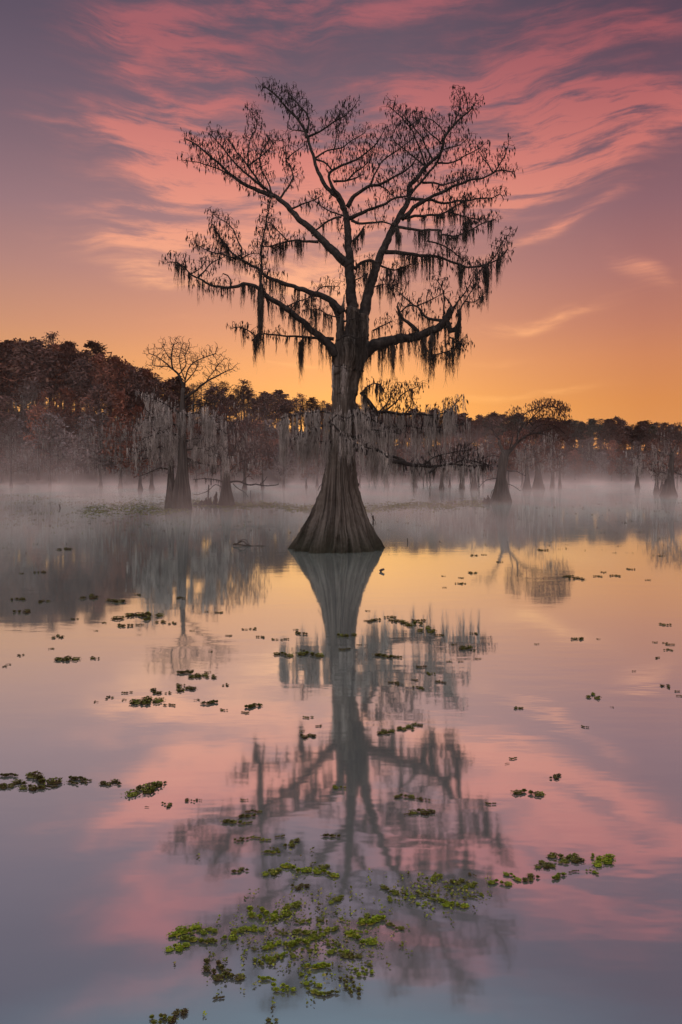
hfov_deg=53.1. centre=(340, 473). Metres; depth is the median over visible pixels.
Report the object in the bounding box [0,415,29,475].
mossy cypress
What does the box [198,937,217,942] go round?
floating plant
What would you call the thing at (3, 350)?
autumn tree
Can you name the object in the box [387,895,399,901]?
floating plant
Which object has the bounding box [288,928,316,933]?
floating plant
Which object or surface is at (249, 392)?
autumn tree
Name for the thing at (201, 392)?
bare tree
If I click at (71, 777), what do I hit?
floating plant
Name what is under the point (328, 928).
floating plant
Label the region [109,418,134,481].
russet cypress
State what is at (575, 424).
pine tree
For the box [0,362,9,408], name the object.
autumn tree
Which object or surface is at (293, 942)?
floating plant
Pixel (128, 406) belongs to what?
autumn tree
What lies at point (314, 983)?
floating plant
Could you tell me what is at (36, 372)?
autumn tree
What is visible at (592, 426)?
pine tree
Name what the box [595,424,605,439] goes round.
pine tree
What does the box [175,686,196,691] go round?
floating plant
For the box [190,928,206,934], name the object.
floating plant
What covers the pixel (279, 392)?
autumn tree
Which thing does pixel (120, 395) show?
russet cypress
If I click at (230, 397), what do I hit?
autumn tree
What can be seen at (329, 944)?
floating plant
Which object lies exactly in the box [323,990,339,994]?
floating plant
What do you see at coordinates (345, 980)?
floating plant
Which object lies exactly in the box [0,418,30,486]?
mossy cypress
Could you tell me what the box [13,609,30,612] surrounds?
floating plant
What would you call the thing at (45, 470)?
mossy cypress
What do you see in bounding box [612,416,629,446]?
autumn tree
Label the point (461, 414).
autumn tree
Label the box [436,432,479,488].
bald cypress
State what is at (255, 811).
floating plant
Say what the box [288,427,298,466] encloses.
autumn tree
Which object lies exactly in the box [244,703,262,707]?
floating plant
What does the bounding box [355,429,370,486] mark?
mossy cypress
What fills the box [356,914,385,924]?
floating plant
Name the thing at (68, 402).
russet cypress
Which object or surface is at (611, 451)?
russet cypress
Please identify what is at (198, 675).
floating plant
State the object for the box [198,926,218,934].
floating plant
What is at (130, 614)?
floating plant
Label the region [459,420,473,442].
autumn tree
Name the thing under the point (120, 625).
floating plant
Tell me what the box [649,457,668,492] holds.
bald cypress
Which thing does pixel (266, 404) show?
autumn tree
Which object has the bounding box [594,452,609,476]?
mossy cypress
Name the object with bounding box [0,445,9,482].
autumn tree
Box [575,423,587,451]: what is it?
pine tree
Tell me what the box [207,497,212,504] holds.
cypress knee
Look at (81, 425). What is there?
mossy cypress
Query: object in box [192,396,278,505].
bald cypress
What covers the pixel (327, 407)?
bare tree
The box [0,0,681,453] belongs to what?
sky
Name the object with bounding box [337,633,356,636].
floating plant
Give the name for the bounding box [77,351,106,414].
bare tree
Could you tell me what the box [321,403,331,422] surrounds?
autumn tree
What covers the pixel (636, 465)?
bald cypress
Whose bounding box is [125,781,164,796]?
floating plant
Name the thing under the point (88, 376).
autumn tree
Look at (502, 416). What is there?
autumn tree
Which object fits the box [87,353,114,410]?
russet cypress
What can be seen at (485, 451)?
mossy cypress
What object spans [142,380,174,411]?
bare tree
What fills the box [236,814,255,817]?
floating plant
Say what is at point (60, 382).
russet cypress
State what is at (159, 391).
bare tree
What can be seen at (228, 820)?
floating plant
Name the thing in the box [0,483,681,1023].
lake
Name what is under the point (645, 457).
mossy cypress
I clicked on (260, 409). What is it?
autumn tree
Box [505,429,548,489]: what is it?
bald cypress
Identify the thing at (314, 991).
floating plant
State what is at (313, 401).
autumn tree
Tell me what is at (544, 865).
floating plant
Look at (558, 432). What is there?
autumn tree
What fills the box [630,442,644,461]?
mossy cypress
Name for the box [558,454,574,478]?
mossy cypress
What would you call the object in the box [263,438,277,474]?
russet cypress
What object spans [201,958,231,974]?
floating plant
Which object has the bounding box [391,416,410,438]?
autumn tree
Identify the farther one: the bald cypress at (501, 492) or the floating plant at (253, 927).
the bald cypress at (501, 492)
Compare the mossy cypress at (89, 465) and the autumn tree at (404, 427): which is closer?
the mossy cypress at (89, 465)
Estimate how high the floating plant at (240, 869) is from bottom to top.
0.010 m
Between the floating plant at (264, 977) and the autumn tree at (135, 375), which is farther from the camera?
the autumn tree at (135, 375)
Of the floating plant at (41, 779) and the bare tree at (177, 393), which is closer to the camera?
the floating plant at (41, 779)
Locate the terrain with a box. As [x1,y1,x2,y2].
[0,408,681,484]
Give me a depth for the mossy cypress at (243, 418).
139.73 m
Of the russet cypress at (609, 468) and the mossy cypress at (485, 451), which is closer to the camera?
the mossy cypress at (485, 451)
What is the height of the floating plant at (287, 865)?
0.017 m
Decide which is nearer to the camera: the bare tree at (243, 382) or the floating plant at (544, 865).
the floating plant at (544, 865)
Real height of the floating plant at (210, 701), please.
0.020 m
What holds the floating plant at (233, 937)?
on the lake
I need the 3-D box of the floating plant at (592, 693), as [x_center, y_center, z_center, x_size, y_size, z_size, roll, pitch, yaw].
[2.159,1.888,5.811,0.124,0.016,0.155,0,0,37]
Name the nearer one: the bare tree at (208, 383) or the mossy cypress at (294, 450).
the mossy cypress at (294, 450)
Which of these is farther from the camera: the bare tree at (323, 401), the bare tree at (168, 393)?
the bare tree at (323, 401)
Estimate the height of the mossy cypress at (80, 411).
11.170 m
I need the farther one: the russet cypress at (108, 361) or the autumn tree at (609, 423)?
the autumn tree at (609, 423)
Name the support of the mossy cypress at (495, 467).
on the terrain
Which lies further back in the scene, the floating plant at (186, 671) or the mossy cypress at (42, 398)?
the mossy cypress at (42, 398)
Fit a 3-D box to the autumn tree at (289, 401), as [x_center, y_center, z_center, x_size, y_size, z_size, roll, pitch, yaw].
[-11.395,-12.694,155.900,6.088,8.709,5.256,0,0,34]
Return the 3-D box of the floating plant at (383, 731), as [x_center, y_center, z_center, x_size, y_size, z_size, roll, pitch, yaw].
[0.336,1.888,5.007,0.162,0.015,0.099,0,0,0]
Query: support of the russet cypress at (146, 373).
on the terrain
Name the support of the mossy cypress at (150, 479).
in the lake
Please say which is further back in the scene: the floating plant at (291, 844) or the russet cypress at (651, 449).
the russet cypress at (651, 449)
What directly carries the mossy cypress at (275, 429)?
on the terrain
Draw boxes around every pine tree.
[426,416,437,447]
[480,420,489,437]
[495,423,507,435]
[505,416,521,430]
[569,420,580,439]
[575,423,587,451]
[584,419,600,454]
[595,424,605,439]
[647,425,657,438]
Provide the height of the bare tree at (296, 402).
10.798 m
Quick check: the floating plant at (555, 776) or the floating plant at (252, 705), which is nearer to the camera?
the floating plant at (555, 776)
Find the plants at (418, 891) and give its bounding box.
[173,847,490,1016]
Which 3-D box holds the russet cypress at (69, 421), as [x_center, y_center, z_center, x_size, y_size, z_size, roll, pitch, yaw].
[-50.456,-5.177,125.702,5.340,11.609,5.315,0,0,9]
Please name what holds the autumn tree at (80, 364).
on the terrain
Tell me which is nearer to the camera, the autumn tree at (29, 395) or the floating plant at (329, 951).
the floating plant at (329, 951)
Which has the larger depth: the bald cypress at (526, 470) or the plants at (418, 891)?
the bald cypress at (526, 470)
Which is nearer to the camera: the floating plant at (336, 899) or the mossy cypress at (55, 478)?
the floating plant at (336, 899)
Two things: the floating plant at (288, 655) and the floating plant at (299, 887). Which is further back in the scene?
the floating plant at (288, 655)
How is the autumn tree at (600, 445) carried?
on the terrain
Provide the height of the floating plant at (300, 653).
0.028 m
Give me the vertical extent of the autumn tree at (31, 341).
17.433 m
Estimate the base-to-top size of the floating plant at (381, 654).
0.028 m
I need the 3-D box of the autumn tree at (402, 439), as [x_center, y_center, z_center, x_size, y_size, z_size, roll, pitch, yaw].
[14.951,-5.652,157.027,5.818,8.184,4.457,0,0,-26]
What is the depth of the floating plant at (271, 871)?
3.24 m
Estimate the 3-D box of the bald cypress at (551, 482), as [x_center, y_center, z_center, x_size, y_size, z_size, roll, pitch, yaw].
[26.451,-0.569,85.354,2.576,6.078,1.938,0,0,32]
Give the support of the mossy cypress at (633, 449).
on the terrain
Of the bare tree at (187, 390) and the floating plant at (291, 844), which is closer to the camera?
the floating plant at (291, 844)
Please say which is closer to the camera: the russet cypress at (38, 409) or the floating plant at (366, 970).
the floating plant at (366, 970)
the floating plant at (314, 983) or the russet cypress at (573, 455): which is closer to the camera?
the floating plant at (314, 983)
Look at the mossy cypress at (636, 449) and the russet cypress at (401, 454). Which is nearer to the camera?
the russet cypress at (401, 454)
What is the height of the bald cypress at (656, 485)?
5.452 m
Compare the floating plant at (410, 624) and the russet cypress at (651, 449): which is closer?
the floating plant at (410, 624)
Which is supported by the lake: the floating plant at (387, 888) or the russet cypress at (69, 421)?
the floating plant at (387, 888)
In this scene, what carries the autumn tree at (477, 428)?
on the terrain
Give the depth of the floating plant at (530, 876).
3.20 m
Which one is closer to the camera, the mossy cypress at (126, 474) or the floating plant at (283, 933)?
the floating plant at (283, 933)
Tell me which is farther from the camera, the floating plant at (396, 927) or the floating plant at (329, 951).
the floating plant at (396, 927)
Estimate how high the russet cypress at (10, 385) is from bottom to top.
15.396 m
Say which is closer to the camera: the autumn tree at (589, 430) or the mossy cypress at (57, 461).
the mossy cypress at (57, 461)
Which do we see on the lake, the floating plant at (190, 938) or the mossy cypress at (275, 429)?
the floating plant at (190, 938)
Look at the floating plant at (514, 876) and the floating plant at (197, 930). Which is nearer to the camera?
the floating plant at (197, 930)
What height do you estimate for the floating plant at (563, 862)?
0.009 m
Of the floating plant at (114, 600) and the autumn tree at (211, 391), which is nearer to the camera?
the floating plant at (114, 600)
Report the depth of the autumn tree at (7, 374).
137.50 m
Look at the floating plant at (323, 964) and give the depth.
2.62 m
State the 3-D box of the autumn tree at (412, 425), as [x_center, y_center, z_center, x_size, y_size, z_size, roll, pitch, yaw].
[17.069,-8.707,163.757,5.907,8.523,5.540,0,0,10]
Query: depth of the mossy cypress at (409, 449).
93.84 m
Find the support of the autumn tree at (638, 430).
on the terrain
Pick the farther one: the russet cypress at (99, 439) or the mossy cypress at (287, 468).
the russet cypress at (99, 439)
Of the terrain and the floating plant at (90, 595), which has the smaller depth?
the floating plant at (90, 595)
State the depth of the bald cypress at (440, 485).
85.28 m
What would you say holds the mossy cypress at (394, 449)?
in the lake
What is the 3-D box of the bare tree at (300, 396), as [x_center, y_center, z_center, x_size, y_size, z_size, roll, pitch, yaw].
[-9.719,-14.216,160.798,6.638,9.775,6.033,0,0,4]
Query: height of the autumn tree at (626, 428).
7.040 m
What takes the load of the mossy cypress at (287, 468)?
in the lake
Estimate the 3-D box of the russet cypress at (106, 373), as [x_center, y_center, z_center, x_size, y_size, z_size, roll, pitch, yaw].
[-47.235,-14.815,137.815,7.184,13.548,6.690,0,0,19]
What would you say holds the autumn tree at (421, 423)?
on the terrain
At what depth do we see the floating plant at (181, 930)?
2.83 m
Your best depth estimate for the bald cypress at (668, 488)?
57.47 m
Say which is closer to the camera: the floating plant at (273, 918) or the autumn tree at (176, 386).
the floating plant at (273, 918)
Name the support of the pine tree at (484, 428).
on the terrain
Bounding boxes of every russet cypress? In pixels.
[0,358,26,417]
[22,404,49,480]
[43,342,71,413]
[49,386,79,430]
[59,414,80,473]
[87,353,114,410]
[89,416,114,474]
[92,366,124,424]
[98,353,134,407]
[100,356,125,414]
[106,388,132,428]
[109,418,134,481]
[133,367,162,412]
[161,377,180,401]
[173,408,187,438]
[207,404,238,489]
[251,430,277,487]
[253,419,263,439]
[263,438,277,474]
[395,448,407,479]
[436,434,463,486]
[491,430,521,487]
[514,428,542,486]
[540,442,565,485]
[564,440,578,458]
[567,449,584,479]
[604,440,618,468]
[606,461,615,480]
[617,440,630,463]
[646,439,657,461]
[668,440,681,487]
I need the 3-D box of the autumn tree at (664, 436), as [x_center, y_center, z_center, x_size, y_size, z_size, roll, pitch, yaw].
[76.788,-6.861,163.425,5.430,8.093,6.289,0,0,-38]
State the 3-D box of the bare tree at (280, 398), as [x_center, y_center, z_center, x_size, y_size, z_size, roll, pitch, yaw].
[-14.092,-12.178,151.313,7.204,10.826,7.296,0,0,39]
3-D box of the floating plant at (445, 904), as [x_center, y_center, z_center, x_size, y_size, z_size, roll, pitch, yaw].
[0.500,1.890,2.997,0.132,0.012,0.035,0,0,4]
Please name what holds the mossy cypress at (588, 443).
on the terrain
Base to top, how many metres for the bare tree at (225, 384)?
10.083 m
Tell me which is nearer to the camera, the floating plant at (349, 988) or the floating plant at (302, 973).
the floating plant at (349, 988)
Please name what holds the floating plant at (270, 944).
on the lake
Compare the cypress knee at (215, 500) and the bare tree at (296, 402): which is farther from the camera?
the bare tree at (296, 402)
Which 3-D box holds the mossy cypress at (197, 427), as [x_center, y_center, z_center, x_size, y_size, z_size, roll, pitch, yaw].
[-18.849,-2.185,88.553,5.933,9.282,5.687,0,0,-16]
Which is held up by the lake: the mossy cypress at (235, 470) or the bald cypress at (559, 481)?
the bald cypress at (559, 481)
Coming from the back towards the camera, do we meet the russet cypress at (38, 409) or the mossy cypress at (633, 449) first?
the mossy cypress at (633, 449)
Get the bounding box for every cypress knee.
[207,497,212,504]
[213,491,217,504]
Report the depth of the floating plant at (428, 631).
8.21 m
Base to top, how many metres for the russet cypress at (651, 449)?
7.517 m
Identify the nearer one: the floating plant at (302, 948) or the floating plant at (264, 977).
the floating plant at (264, 977)
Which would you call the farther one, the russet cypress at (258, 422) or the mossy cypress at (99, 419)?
the russet cypress at (258, 422)
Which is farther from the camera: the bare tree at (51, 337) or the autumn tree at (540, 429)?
the autumn tree at (540, 429)
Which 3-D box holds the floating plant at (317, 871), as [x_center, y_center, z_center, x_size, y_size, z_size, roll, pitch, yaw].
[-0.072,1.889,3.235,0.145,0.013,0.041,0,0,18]
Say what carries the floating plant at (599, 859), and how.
on the lake
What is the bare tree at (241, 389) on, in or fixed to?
on the terrain
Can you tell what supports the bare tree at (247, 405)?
on the terrain
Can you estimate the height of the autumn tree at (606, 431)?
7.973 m
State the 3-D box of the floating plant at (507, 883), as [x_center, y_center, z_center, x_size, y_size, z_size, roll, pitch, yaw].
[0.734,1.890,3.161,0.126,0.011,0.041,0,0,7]
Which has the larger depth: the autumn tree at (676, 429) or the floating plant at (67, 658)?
the autumn tree at (676, 429)
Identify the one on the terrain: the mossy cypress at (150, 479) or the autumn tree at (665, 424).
the autumn tree at (665, 424)
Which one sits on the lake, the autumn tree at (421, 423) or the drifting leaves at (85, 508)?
the drifting leaves at (85, 508)
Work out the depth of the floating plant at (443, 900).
3.02 m
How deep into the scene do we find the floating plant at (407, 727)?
5.07 m
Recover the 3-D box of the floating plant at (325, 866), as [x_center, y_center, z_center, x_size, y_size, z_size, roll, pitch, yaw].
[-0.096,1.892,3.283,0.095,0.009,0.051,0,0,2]
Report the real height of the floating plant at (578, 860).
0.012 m
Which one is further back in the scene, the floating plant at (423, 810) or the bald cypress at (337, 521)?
the bald cypress at (337, 521)
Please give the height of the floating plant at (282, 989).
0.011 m
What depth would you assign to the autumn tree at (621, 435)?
164.11 m
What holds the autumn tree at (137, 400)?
on the terrain
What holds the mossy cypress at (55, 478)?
on the terrain
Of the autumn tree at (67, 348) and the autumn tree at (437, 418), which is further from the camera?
the autumn tree at (437, 418)
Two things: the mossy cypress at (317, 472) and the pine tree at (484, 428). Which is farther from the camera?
the pine tree at (484, 428)
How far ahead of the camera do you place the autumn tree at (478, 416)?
173.14 m
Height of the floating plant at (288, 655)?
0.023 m
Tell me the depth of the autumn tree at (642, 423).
173.91 m
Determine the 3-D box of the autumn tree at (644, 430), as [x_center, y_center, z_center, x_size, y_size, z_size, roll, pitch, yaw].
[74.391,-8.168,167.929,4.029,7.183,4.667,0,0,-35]
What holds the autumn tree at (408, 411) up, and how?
on the terrain
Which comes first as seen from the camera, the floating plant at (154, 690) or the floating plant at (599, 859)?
the floating plant at (599, 859)
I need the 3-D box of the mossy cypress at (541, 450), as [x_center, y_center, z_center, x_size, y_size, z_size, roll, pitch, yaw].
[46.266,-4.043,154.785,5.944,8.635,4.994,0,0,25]
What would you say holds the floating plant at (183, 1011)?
on the lake
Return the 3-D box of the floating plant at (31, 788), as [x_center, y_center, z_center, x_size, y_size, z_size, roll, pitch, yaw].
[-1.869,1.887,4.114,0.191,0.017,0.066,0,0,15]
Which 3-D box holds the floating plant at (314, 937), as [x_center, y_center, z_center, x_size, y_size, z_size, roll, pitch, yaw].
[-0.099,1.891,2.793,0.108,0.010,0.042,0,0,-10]
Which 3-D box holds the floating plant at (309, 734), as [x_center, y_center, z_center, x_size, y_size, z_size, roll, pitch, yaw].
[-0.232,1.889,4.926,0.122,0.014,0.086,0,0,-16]
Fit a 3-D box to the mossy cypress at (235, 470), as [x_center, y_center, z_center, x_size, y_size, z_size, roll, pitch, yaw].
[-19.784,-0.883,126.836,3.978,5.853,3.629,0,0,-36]
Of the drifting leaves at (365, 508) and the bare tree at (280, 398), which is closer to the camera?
the drifting leaves at (365, 508)
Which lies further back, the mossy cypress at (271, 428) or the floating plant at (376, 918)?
the mossy cypress at (271, 428)
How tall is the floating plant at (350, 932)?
0.014 m
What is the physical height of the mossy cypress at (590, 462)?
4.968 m
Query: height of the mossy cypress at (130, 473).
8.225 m
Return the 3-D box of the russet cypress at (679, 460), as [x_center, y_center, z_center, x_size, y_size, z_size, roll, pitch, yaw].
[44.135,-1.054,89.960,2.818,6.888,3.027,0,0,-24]
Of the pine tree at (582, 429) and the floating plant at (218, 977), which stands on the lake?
the floating plant at (218, 977)
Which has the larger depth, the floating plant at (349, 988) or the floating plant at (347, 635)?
the floating plant at (347, 635)
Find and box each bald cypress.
[125,336,239,508]
[159,76,522,553]
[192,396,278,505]
[423,432,459,488]
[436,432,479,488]
[446,423,499,489]
[471,396,574,501]
[503,418,567,488]
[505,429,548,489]
[544,447,560,488]
[552,439,567,487]
[622,438,649,487]
[638,422,681,495]
[642,444,667,492]
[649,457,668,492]
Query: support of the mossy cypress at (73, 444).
on the terrain
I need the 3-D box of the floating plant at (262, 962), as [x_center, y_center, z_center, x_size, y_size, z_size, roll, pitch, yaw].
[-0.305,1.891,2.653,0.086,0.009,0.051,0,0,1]
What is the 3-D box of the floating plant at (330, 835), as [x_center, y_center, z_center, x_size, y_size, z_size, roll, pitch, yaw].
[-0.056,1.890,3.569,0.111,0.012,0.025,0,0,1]
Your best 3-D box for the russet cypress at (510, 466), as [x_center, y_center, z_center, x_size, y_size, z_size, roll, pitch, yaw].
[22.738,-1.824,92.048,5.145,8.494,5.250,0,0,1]
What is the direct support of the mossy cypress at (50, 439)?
in the lake
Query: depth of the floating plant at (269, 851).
3.41 m
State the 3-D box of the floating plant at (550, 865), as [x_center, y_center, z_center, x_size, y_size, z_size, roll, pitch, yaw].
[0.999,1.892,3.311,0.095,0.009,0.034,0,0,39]
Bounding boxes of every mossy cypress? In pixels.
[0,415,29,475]
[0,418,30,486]
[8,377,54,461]
[15,440,41,482]
[23,410,72,485]
[24,390,60,459]
[30,443,60,480]
[41,419,76,479]
[43,433,76,482]
[59,434,85,482]
[72,395,94,441]
[73,409,130,486]
[76,413,96,473]
[81,442,108,480]
[94,406,136,487]
[113,448,130,483]
[116,405,157,489]
[121,415,174,488]
[123,441,145,483]
[141,451,160,481]
[158,442,167,478]
[165,455,176,478]
[176,424,210,487]
[212,456,223,478]
[230,420,272,488]
[230,458,239,482]
[240,413,257,463]
[262,419,277,448]
[263,429,299,487]
[269,425,276,439]
[272,456,287,480]
[289,446,298,473]
[295,464,305,482]
[296,448,318,486]
[299,429,324,487]
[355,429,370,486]
[370,428,404,486]
[400,433,435,486]
[455,433,465,449]
[470,438,496,485]
[490,449,499,477]
[516,466,524,478]
[534,437,557,472]
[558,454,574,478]
[575,440,589,463]
[582,438,599,466]
[585,460,597,481]
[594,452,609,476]
[612,451,629,480]
[628,441,641,458]
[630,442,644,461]
[641,451,649,477]
[661,443,670,460]
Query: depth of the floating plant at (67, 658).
6.95 m
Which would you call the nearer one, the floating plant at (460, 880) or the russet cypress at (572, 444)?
the floating plant at (460, 880)
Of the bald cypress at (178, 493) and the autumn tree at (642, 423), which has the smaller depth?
the bald cypress at (178, 493)
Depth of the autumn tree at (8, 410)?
128.42 m
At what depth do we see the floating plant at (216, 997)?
2.47 m
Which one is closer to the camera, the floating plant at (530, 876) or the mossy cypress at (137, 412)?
the floating plant at (530, 876)
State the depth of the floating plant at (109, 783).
4.17 m
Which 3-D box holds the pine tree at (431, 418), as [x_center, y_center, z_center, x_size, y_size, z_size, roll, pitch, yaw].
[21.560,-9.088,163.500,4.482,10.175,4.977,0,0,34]
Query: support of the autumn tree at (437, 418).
on the terrain
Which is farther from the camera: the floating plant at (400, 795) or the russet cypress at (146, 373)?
the russet cypress at (146, 373)
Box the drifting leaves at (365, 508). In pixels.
[2,501,681,554]
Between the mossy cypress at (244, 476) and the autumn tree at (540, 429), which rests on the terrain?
the autumn tree at (540, 429)
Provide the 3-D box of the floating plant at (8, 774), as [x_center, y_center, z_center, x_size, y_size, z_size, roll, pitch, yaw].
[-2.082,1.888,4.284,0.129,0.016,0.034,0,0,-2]
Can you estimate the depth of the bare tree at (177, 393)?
144.18 m
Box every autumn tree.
[0,337,53,429]
[0,339,16,356]
[0,344,16,430]
[0,354,23,418]
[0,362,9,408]
[0,395,25,464]
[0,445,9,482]
[11,337,62,388]
[18,341,67,400]
[50,341,83,416]
[62,358,95,427]
[66,363,100,415]
[76,340,113,373]
[80,383,119,460]
[109,372,154,419]
[119,364,143,403]
[124,403,134,440]
[126,377,150,408]
[166,375,190,412]
[199,386,229,412]
[224,394,239,416]
[234,387,256,413]
[249,391,282,428]
[252,396,265,417]
[270,389,290,420]
[279,400,302,425]
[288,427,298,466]
[303,397,323,423]
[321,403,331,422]
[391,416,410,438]
[397,431,412,460]
[406,408,423,422]
[406,420,421,437]
[416,412,426,437]
[430,408,442,445]
[434,415,459,440]
[449,414,469,438]
[457,413,468,417]
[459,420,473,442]
[464,418,475,434]
[469,419,488,443]
[475,414,491,436]
[482,416,502,440]
[483,411,499,435]
[498,414,508,426]
[505,412,528,429]
[536,418,547,443]
[547,421,568,442]
[582,418,599,437]
[594,439,605,456]
[597,418,626,455]
[602,419,614,449]
[607,423,629,452]
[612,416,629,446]
[617,426,635,445]
[628,425,648,447]
[634,421,650,438]
[634,426,650,449]
[636,420,649,450]
[644,422,662,440]
[649,429,673,449]
[659,422,670,441]
[668,425,681,452]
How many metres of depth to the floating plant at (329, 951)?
2.70 m
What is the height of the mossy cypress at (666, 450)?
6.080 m
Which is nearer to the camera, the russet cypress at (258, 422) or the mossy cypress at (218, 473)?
the mossy cypress at (218, 473)
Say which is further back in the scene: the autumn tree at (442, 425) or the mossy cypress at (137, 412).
the autumn tree at (442, 425)
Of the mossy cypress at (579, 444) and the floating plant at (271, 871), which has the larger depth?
the mossy cypress at (579, 444)
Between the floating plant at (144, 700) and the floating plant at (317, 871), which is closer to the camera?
the floating plant at (317, 871)
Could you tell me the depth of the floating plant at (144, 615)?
9.06 m
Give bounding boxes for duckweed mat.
[81,497,481,518]
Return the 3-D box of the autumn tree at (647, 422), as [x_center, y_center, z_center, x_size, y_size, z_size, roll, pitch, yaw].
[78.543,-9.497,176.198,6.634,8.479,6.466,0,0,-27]
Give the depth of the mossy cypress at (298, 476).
131.43 m
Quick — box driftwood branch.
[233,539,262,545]
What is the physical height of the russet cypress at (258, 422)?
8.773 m
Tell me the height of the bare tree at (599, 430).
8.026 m
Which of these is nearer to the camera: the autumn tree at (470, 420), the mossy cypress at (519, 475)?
the mossy cypress at (519, 475)
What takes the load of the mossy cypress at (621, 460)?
on the terrain
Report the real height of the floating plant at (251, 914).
0.017 m
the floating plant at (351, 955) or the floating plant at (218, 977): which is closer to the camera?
the floating plant at (218, 977)
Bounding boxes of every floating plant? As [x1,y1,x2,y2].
[0,773,18,775]
[0,779,27,787]
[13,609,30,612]
[17,784,44,790]
[25,770,62,783]
[54,655,81,660]
[68,775,87,780]
[78,593,98,598]
[98,779,121,785]
[106,598,125,602]
[110,611,150,619]
[117,623,133,626]
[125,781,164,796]
[130,696,165,703]
[139,613,164,619]
[149,1013,173,1023]
[150,688,161,693]
[162,942,190,951]
[162,1008,188,1022]
[166,922,205,936]
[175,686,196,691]
[176,670,192,672]
[176,934,203,941]
[187,673,208,677]
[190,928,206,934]
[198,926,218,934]
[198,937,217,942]
[201,699,217,703]
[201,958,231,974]
[211,971,245,980]
[212,995,224,998]
[219,818,241,822]
[221,926,245,940]
[231,867,248,872]
[234,837,248,841]
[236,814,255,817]
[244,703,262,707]
[244,810,261,812]
[244,924,264,931]
[246,905,276,918]
[252,955,271,964]
[257,975,276,980]
[262,940,282,949]
[263,868,281,875]
[264,850,280,852]
[264,915,281,921]
[266,953,283,961]
[271,900,301,916]
[271,982,295,991]
[273,652,293,656]
[275,929,288,934]
[279,863,313,872]
[283,838,299,846]
[283,938,310,946]
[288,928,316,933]
[289,952,301,957]
[290,883,309,889]
[295,918,311,922]
[296,651,323,656]
[299,971,311,977]
[300,733,316,737]
[300,945,312,951]
[301,961,330,968]
[303,980,322,986]
[305,931,326,939]
[306,987,322,994]
[313,864,329,869]
[313,869,339,876]
[319,926,338,931]
[320,833,340,836]
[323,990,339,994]
[325,939,339,945]
[325,947,348,953]
[328,895,343,903]
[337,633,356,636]
[338,975,354,983]
[339,950,362,958]
[343,983,361,995]
[344,929,377,946]
[353,966,374,975]
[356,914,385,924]
[358,912,373,920]
[372,653,392,657]
[376,729,394,733]
[380,885,399,892]
[386,922,404,929]
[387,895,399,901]
[392,794,413,797]
[397,724,414,729]
[400,620,422,626]
[405,808,435,814]
[416,626,436,632]
[424,874,442,880]
[439,898,454,905]
[440,901,469,907]
[450,878,469,883]
[458,645,472,649]
[462,882,477,888]
[486,879,513,885]
[502,871,521,880]
[511,789,545,795]
[521,873,539,881]
[534,862,553,868]
[538,860,554,866]
[547,852,578,858]
[549,773,560,778]
[551,872,566,878]
[554,860,569,863]
[560,856,584,862]
[586,692,601,698]
[589,853,615,866]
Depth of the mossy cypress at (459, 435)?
156.40 m
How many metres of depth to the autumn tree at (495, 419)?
166.47 m
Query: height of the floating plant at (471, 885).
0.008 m
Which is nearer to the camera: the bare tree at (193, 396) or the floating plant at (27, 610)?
the floating plant at (27, 610)
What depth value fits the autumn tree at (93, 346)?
150.05 m
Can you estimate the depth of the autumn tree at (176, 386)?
148.72 m
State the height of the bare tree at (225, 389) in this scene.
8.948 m
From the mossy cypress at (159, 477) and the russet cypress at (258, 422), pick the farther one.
the russet cypress at (258, 422)
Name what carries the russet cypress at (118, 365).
on the terrain
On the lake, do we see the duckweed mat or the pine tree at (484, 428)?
the duckweed mat
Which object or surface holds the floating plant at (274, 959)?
on the lake
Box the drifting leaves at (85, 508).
[0,494,184,526]
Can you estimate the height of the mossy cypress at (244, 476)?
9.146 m
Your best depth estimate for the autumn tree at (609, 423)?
163.12 m
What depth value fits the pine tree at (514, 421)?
167.68 m
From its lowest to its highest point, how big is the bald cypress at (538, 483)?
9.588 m
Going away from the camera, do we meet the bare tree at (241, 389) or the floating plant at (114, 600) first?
the floating plant at (114, 600)
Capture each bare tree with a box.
[41,331,64,406]
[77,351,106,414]
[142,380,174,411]
[147,376,171,410]
[155,390,179,413]
[173,392,191,411]
[176,385,194,413]
[186,383,204,411]
[194,382,213,409]
[200,380,221,402]
[213,388,233,411]
[215,381,237,402]
[225,379,257,413]
[232,385,253,414]
[232,389,246,413]
[235,395,257,417]
[264,395,290,428]
[280,398,309,425]
[290,392,311,431]
[319,400,326,423]
[320,406,329,424]
[596,419,605,447]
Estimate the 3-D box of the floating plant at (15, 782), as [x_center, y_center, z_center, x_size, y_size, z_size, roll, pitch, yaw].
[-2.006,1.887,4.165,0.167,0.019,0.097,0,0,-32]
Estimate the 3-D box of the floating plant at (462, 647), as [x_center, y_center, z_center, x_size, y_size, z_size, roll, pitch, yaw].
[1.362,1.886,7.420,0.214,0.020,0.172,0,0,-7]
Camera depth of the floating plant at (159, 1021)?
2.37 m
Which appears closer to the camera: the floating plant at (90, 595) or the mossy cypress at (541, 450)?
the floating plant at (90, 595)
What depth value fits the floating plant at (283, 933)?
2.81 m
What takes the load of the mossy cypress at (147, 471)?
on the terrain
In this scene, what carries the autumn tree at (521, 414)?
on the terrain
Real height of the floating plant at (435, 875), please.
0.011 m
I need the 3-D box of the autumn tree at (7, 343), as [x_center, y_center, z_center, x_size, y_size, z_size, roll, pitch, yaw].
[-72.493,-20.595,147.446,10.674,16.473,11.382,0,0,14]
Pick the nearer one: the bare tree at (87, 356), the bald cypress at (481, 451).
the bald cypress at (481, 451)
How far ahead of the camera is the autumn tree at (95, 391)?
128.71 m

